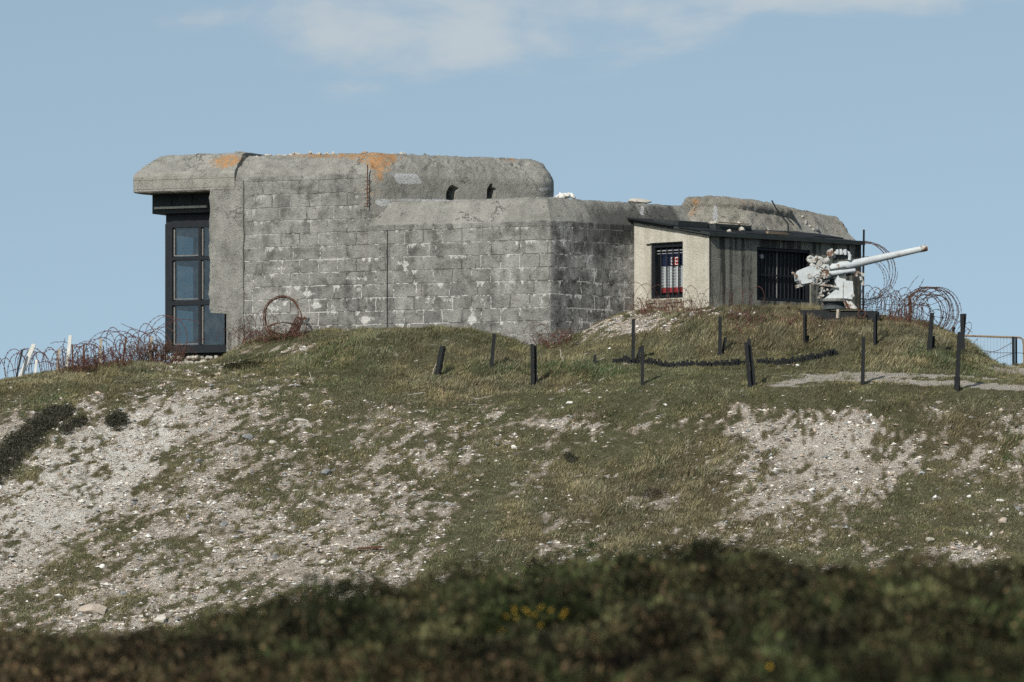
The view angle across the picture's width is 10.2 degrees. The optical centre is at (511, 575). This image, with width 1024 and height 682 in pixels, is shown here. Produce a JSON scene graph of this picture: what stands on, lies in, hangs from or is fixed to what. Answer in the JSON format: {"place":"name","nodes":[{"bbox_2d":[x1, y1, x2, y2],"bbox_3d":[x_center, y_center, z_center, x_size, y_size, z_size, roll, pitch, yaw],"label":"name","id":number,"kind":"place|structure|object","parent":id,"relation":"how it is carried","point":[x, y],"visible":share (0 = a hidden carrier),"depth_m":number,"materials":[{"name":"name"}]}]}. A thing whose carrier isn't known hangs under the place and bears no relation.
{"place":"outdoors","nodes":[
{"label":"outdoors","id":0,"kind":"place"},
{"bbox_2d":[357,546,382,549],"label":"iron scrap","id":1,"kind":"object","parent":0,"point":[373,547],"visible":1,"depth_m":105.08,"materials":[{"name":"brown metal"}]},
{"bbox_2d":[0,307,1023,681],"bbox_3d":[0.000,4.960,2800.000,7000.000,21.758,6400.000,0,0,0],"label":"ground","id":2,"kind":"structure","parent":0,"point":[768,463],"depth_m":109.02,"materials":[{"name":"green plant"}]},
{"bbox_2d":[16,349,22,376],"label":"wire picket","id":3,"kind":"object","parent":2,"relation":"on","point":[19,362],"visible":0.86,"depth_m":116.00,"materials":[{"name":"black paint"}]},
{"bbox_2d":[18,343,35,376],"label":"wire picket","id":4,"kind":"object","parent":2,"relation":"on","point":[27,360],"visible":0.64,"depth_m":116.17,"materials":[{"name":"white paint"}]},
{"bbox_2d":[34,360,37,373],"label":"wire picket","id":5,"kind":"object","parent":2,"relation":"on","point":[35,368],"visible":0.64,"depth_m":116.89,"materials":[{"name":"white paint"}]},
{"bbox_2d":[0,402,76,484],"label":"bush","id":6,"kind":"object","parent":2,"relation":"on","point":[54,414],"visible":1,"depth_m":110.75,"materials":[{"name":"green plant"}]},
{"bbox_2d":[0,343,83,377],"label":"barbed wire coil","id":7,"kind":"object","parent":2,"relation":"on","point":[33,355],"visible":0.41,"depth_m":117.50,"materials":[{"name":"brown metal"}]},
{"bbox_2d":[56,348,60,369],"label":"wire picket","id":8,"kind":"object","parent":2,"relation":"on","point":[58,352],"visible":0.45,"depth_m":116.99,"materials":[{"name":"concrete"}]},
{"bbox_2d":[65,335,71,364],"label":"wire picket","id":9,"kind":"object","parent":2,"relation":"on","point":[69,345],"visible":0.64,"depth_m":116.38,"materials":[{"name":"white paint"}]},
{"bbox_2d":[54,413,91,435],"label":"bush","id":10,"kind":"object","parent":2,"relation":"on","point":[69,424],"visible":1,"depth_m":111.43,"materials":[{"name":"green plant"}]},
{"bbox_2d":[43,330,140,371],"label":"barbed wire coil","id":11,"kind":"object","parent":2,"relation":"on","point":[88,344],"visible":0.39,"depth_m":117.47,"materials":[{"name":"brown metal"}]},
{"bbox_2d":[77,603,106,613],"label":"stone","id":12,"kind":"object","parent":2,"relation":"on","point":[89,608],"visible":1,"depth_m":102.28,"materials":[{"name":"stone"}]},
{"bbox_2d":[41,346,152,374],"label":"bramble","id":13,"kind":"object","parent":2,"relation":"on","point":[101,356],"visible":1,"depth_m":115.49,"materials":[{"name":"plant"}]},
{"bbox_2d":[97,338,101,363],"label":"wire picket","id":14,"kind":"object","parent":2,"relation":"on","point":[100,344],"visible":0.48,"depth_m":117.19,"materials":[{"name":"metal"}]},
{"bbox_2d":[102,409,130,431],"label":"bush","id":15,"kind":"object","parent":2,"relation":"on","point":[118,416],"visible":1,"depth_m":111.59,"materials":[{"name":"green plant"}]},
{"bbox_2d":[122,339,126,359],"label":"wire picket","id":16,"kind":"object","parent":2,"relation":"on","point":[124,347],"visible":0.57,"depth_m":117.50,"materials":[{"name":"metal"}]},
{"bbox_2d":[100,315,206,362],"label":"barbed wire coil","id":17,"kind":"object","parent":2,"relation":"on","point":[139,338],"visible":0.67,"depth_m":118.56,"materials":[{"name":"brown metal"}]},
{"bbox_2d":[111,337,197,364],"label":"bramble","id":18,"kind":"object","parent":2,"relation":"on","point":[158,355],"visible":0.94,"depth_m":117.74,"materials":[{"name":"plant"}]},
{"bbox_2d":[153,614,165,622],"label":"stone","id":19,"kind":"object","parent":2,"relation":"on","point":[161,618],"visible":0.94,"depth_m":101.55,"materials":[{"name":"stone"}]},
{"bbox_2d":[169,594,176,598],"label":"stone","id":20,"kind":"object","parent":2,"relation":"on","point":[173,596],"visible":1,"depth_m":102.91,"materials":[{"name":"stone"}]},
{"bbox_2d":[219,521,227,526],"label":"stone","id":21,"kind":"object","parent":2,"relation":"on","point":[223,523],"visible":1,"depth_m":106.47,"materials":[{"name":"grey stone"}]},
{"bbox_2d":[220,358,267,369],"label":"bush","id":22,"kind":"object","parent":2,"relation":"on","point":[235,364],"visible":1,"depth_m":116.63,"materials":[{"name":"green plant"}]},
{"bbox_2d":[216,309,278,352],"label":"wire tangle","id":23,"kind":"object","parent":2,"relation":"on","point":[243,329],"visible":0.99,"depth_m":119.90,"materials":[{"name":"brown metal"}]},
{"bbox_2d":[242,433,253,439],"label":"stone","id":24,"kind":"object","parent":2,"relation":"on","point":[247,436],"visible":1,"depth_m":110.98,"materials":[{"name":"grey stone"}]},
{"bbox_2d":[230,319,327,344],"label":"bramble","id":25,"kind":"object","parent":2,"relation":"on","point":[270,338],"visible":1,"depth_m":119.62,"materials":[{"name":"plant"}]},
{"bbox_2d":[263,295,306,339],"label":"wire ring","id":26,"kind":"object","parent":2,"relation":"on","point":[301,319],"visible":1,"depth_m":119.64,"materials":[{"name":"metal"}]},
{"bbox_2d":[294,418,307,421],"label":"stone","id":27,"kind":"object","parent":2,"relation":"on","point":[298,419],"visible":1,"depth_m":111.87,"materials":[{"name":"stone"}]},
{"bbox_2d":[321,469,330,474],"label":"stone","id":28,"kind":"object","parent":2,"relation":"on","point":[326,471],"visible":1,"depth_m":109.19,"materials":[{"name":"grey stone"}]},
{"bbox_2d":[427,345,445,374],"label":"fence post","id":29,"kind":"object","parent":2,"relation":"on","point":[440,359],"visible":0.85,"depth_m":115.26,"materials":[{"name":"black wood"}]},
{"bbox_2d":[489,333,495,368],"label":"fence post","id":30,"kind":"object","parent":2,"relation":"on","point":[492,350],"visible":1,"depth_m":115.63,"materials":[{"name":"black wood"}]},
{"bbox_2d":[133,152,854,364],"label":"concrete bunker","id":31,"kind":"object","parent":2,"relation":"on","point":[378,240],"visible":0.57,"depth_m":120.12,"materials":[{"name":"grey concrete"}]},
{"bbox_2d":[165,213,225,352],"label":"window","id":32,"kind":"structure","parent":31,"relation":"in","point":[195,225],"depth_m":122.55,"materials":[{"name":"black paint"}]},
{"bbox_2d":[290,151,321,154],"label":"concrete chunk","id":33,"kind":"object","parent":31,"relation":"on","point":[296,153],"visible":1,"depth_m":121.25,"materials":[{"name":"concrete"}]},
{"bbox_2d":[555,192,575,198],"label":"concrete chunk","id":34,"kind":"object","parent":31,"relation":"on","point":[565,195],"visible":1,"depth_m":119.15,"materials":[{"name":"white concrete"}]},
{"bbox_2d":[628,198,651,203],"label":"concrete chunk","id":35,"kind":"object","parent":31,"relation":"on","point":[637,200],"visible":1,"depth_m":120.68,"materials":[{"name":"concrete"}]},
{"bbox_2d":[0,301,1023,634],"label":"grass","id":36,"kind":"structure","parent":2,"relation":"on","point":[768,337],"depth_m":111.12,"materials":[{"name":"green plant"}]},
{"bbox_2d":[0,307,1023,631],"bbox_3d":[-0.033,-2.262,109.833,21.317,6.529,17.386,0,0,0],"label":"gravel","id":37,"kind":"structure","parent":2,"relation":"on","point":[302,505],"depth_m":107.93,"materials":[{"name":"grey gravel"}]},
{"bbox_2d":[0,534,1023,681],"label":"heather","id":38,"kind":"object","parent":2,"relation":"on","point":[411,631],"visible":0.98,"depth_m":26.03,"materials":[{"name":"green plant"}]},
{"bbox_2d":[530,344,536,384],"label":"fence post","id":39,"kind":"object","parent":2,"relation":"on","point":[533,353],"visible":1,"depth_m":114.21,"materials":[{"name":"grey wood"}]},
{"bbox_2d":[459,581,610,667],"bbox_3d":[0.069,0.254,25.798,0.818,0.469,0.721,0,0,-42],"label":"flowering gorse","id":40,"kind":"object","parent":2,"relation":"on","point":[523,611],"visible":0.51,"depth_m":25.70,"materials":[{"name":"green plant"}]},
{"bbox_2d":[523,322,555,343],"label":"wire tangle","id":41,"kind":"object","parent":2,"relation":"on","point":[538,325],"visible":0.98,"depth_m":117.72,"materials":[{"name":"brown metal"}]},
{"bbox_2d":[523,326,577,349],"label":"bramble","id":42,"kind":"object","parent":2,"relation":"on","point":[566,334],"visible":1,"depth_m":117.24,"materials":[{"name":"plant"}]},
{"bbox_2d":[562,451,581,464],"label":"bush","id":43,"kind":"object","parent":2,"relation":"on","point":[570,458],"visible":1,"depth_m":109.67,"materials":[{"name":"green plant"}]},
{"bbox_2d":[572,539,597,557],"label":"bush","id":44,"kind":"object","parent":2,"relation":"on","point":[591,544],"visible":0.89,"depth_m":104.76,"materials":[{"name":"green plant"}]},
{"bbox_2d":[631,319,640,359],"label":"fence post","id":45,"kind":"object","parent":2,"relation":"on","point":[633,343],"visible":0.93,"depth_m":114.43,"materials":[{"name":"black wood"}]},
{"bbox_2d":[641,345,643,385],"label":"fence post","id":46,"kind":"object","parent":2,"relation":"on","point":[642,364],"visible":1,"depth_m":112.58,"materials":[{"name":"grey wood"}]},
{"bbox_2d":[640,487,667,499],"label":"bush","id":47,"kind":"object","parent":2,"relation":"on","point":[649,489],"visible":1,"depth_m":107.61,"materials":[{"name":"green plant"}]},
{"bbox_2d":[624,294,709,316],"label":"bramble","id":48,"kind":"object","parent":2,"relation":"on","point":[648,307],"visible":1,"depth_m":117.89,"materials":[{"name":"plant"}]},
{"bbox_2d":[612,355,745,367],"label":"stake edging","id":49,"kind":"object","parent":2,"relation":"on","point":[659,362],"visible":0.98,"depth_m":114.03,"materials":[{"name":"black wood"}]},
{"bbox_2d":[620,281,766,314],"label":"wire tangle","id":50,"kind":"object","parent":2,"relation":"on","point":[696,298],"visible":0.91,"depth_m":117.99,"materials":[{"name":"brown metal"}]},
{"bbox_2d":[718,316,726,355],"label":"fence post","id":51,"kind":"object","parent":2,"relation":"on","point":[721,349],"visible":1,"depth_m":114.73,"materials":[{"name":"black wood"}]},
{"bbox_2d":[626,217,864,310],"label":"lean to annex","id":52,"kind":"object","parent":2,"relation":"on","point":[769,262],"visible":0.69,"depth_m":119.32,"materials":[{"name":"beige concrete"}]},
{"bbox_2d":[646,241,682,298],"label":"window","id":53,"kind":"structure","parent":52,"relation":"in","point":[657,250],"depth_m":119.22,"materials":[{"name":"black paint"}]},
{"bbox_2d":[662,247,682,292],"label":"hanging banner","id":54,"kind":"object","parent":52,"relation":"hanging from","point":[675,271],"visible":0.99,"depth_m":119.13,"materials":[{"name":"white fabric"}]},
{"bbox_2d":[709,221,730,231],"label":"concrete chunk","id":55,"kind":"object","parent":52,"relation":"on","point":[715,222],"visible":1,"depth_m":119.44,"materials":[{"name":"concrete"}]},
{"bbox_2d":[737,222,744,230],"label":"concrete chunk","id":56,"kind":"object","parent":52,"relation":"on","point":[741,228],"visible":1,"depth_m":119.83,"materials":[{"name":"concrete"}]},
{"bbox_2d":[771,200,793,233],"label":"loose cable","id":57,"kind":"object","parent":52,"relation":"on","point":[782,216],"visible":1,"depth_m":120.68,"materials":[{"name":"black metal"}]},
{"bbox_2d":[744,339,755,387],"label":"fence post","id":58,"kind":"object","parent":2,"relation":"on","point":[751,380],"visible":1,"depth_m":111.83,"materials":[{"name":"grey wood"}]},
{"bbox_2d":[724,300,797,333],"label":"bramble","id":59,"kind":"object","parent":2,"relation":"on","point":[744,313],"visible":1,"depth_m":116.67,"materials":[{"name":"plant"}]},
{"bbox_2d":[735,665,787,681],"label":"flowering gorse","id":60,"kind":"object","parent":2,"relation":"on","point":[740,673],"visible":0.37,"depth_m":21.78,"materials":[{"name":"green plant"}]},
{"bbox_2d":[756,348,837,364],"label":"stake edging","id":61,"kind":"object","parent":2,"relation":"on","point":[811,356],"visible":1,"depth_m":113.95,"materials":[{"name":"black wood"}]},
{"bbox_2d":[803,311,809,344],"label":"fence post","id":62,"kind":"object","parent":2,"relation":"on","point":[805,337],"visible":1,"depth_m":115.08,"materials":[{"name":"black wood"}]},
{"bbox_2d":[777,313,863,330],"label":"bramble","id":63,"kind":"object","parent":2,"relation":"on","point":[793,318],"visible":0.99,"depth_m":116.42,"materials":[{"name":"plant"}]},
{"bbox_2d":[836,309,839,318],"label":"marker stake","id":64,"kind":"object","parent":2,"relation":"on","point":[837,313],"visible":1,"depth_m":116.65,"materials":[{"name":"beige wood"}]},
{"bbox_2d":[800,309,878,320],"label":"gun emplacement","id":65,"kind":"object","parent":2,"relation":"on","point":[868,315],"visible":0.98,"depth_m":117.01,"materials":[{"name":"metal"}]},
{"bbox_2d":[792,245,927,309],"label":"deck gun","id":66,"kind":"object","parent":65,"relation":"on","point":[835,292],"visible":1,"depth_m":117.19,"materials":[{"name":"white paint"}]},
{"bbox_2d":[861,337,864,384],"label":"fence post","id":67,"kind":"object","parent":2,"relation":"on","point":[863,363],"visible":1,"depth_m":111.93,"materials":[{"name":"grey wood"}]},
{"bbox_2d":[862,230,864,309],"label":"iron pole","id":68,"kind":"object","parent":2,"relation":"on","point":[863,255],"visible":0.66,"depth_m":121.52,"materials":[{"name":"black metal"}]},
{"bbox_2d":[873,310,876,344],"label":"fence post","id":69,"kind":"object","parent":2,"relation":"on","point":[874,327],"visible":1,"depth_m":115.05,"materials":[{"name":"black wood"}]},
{"bbox_2d":[861,241,897,304],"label":"barbed wire coil","id":70,"kind":"object","parent":2,"relation":"on","point":[882,247],"visible":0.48,"depth_m":122.64,"materials":[{"name":"metal"}]},
{"bbox_2d":[822,278,956,321],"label":"barbed wire coil","id":71,"kind":"object","parent":2,"relation":"on","point":[884,307],"visible":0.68,"depth_m":118.26,"materials":[{"name":"brown metal"}]},
{"bbox_2d":[908,295,911,320],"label":"wire picket","id":72,"kind":"object","parent":2,"relation":"on","point":[909,306],"visible":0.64,"depth_m":117.88,"materials":[{"name":"brown metal"}]},
{"bbox_2d":[879,306,947,331],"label":"bramble","id":73,"kind":"object","parent":2,"relation":"on","point":[894,317],"visible":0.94,"depth_m":116.97,"materials":[{"name":"plant"}]},
{"bbox_2d":[886,285,972,332],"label":"barbed wire coil","id":74,"kind":"object","parent":2,"relation":"on","point":[929,294],"visible":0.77,"depth_m":117.64,"materials":[{"name":"brown metal"}]},
{"bbox_2d":[927,313,934,351],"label":"fence post","id":75,"kind":"object","parent":2,"relation":"on","point":[931,342],"visible":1,"depth_m":114.88,"materials":[{"name":"black wood"}]},
{"bbox_2d":[954,332,961,391],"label":"fence post","id":76,"kind":"object","parent":2,"relation":"on","point":[957,369],"visible":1,"depth_m":111.42,"materials":[{"name":"grey wood"}]},
{"bbox_2d":[940,314,977,339],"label":"barbed wire coil","id":77,"kind":"object","parent":2,"relation":"on","point":[959,326],"visible":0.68,"depth_m":117.72,"materials":[{"name":"brown metal"}]},
{"bbox_2d":[960,314,965,352],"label":"fence post","id":78,"kind":"object","parent":2,"relation":"on","point":[962,322],"visible":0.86,"depth_m":115.53,"materials":[{"name":"black wood"}]},
{"bbox_2d":[965,335,1023,362],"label":"fence","id":79,"kind":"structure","parent":2,"relation":"on","point":[1003,337],"depth_m":117.78,"materials":[{"name":"metal"}]},
{"bbox_2d":[998,517,1006,522],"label":"stone","id":80,"kind":"object","parent":2,"relation":"on","point":[1003,520],"visible":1,"depth_m":106.39,"materials":[{"name":"stone"}]},
{"bbox_2d":[1012,337,1016,364],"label":"fence post","id":81,"kind":"object","parent":2,"relation":"on","point":[1014,350],"visible":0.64,"depth_m":117.59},
{"bbox_2d":[0,0,1023,378],"label":"sky","id":82,"kind":"structure","parent":0,"point":[901,122],"materials":[{"name":"blue"}]}
]}

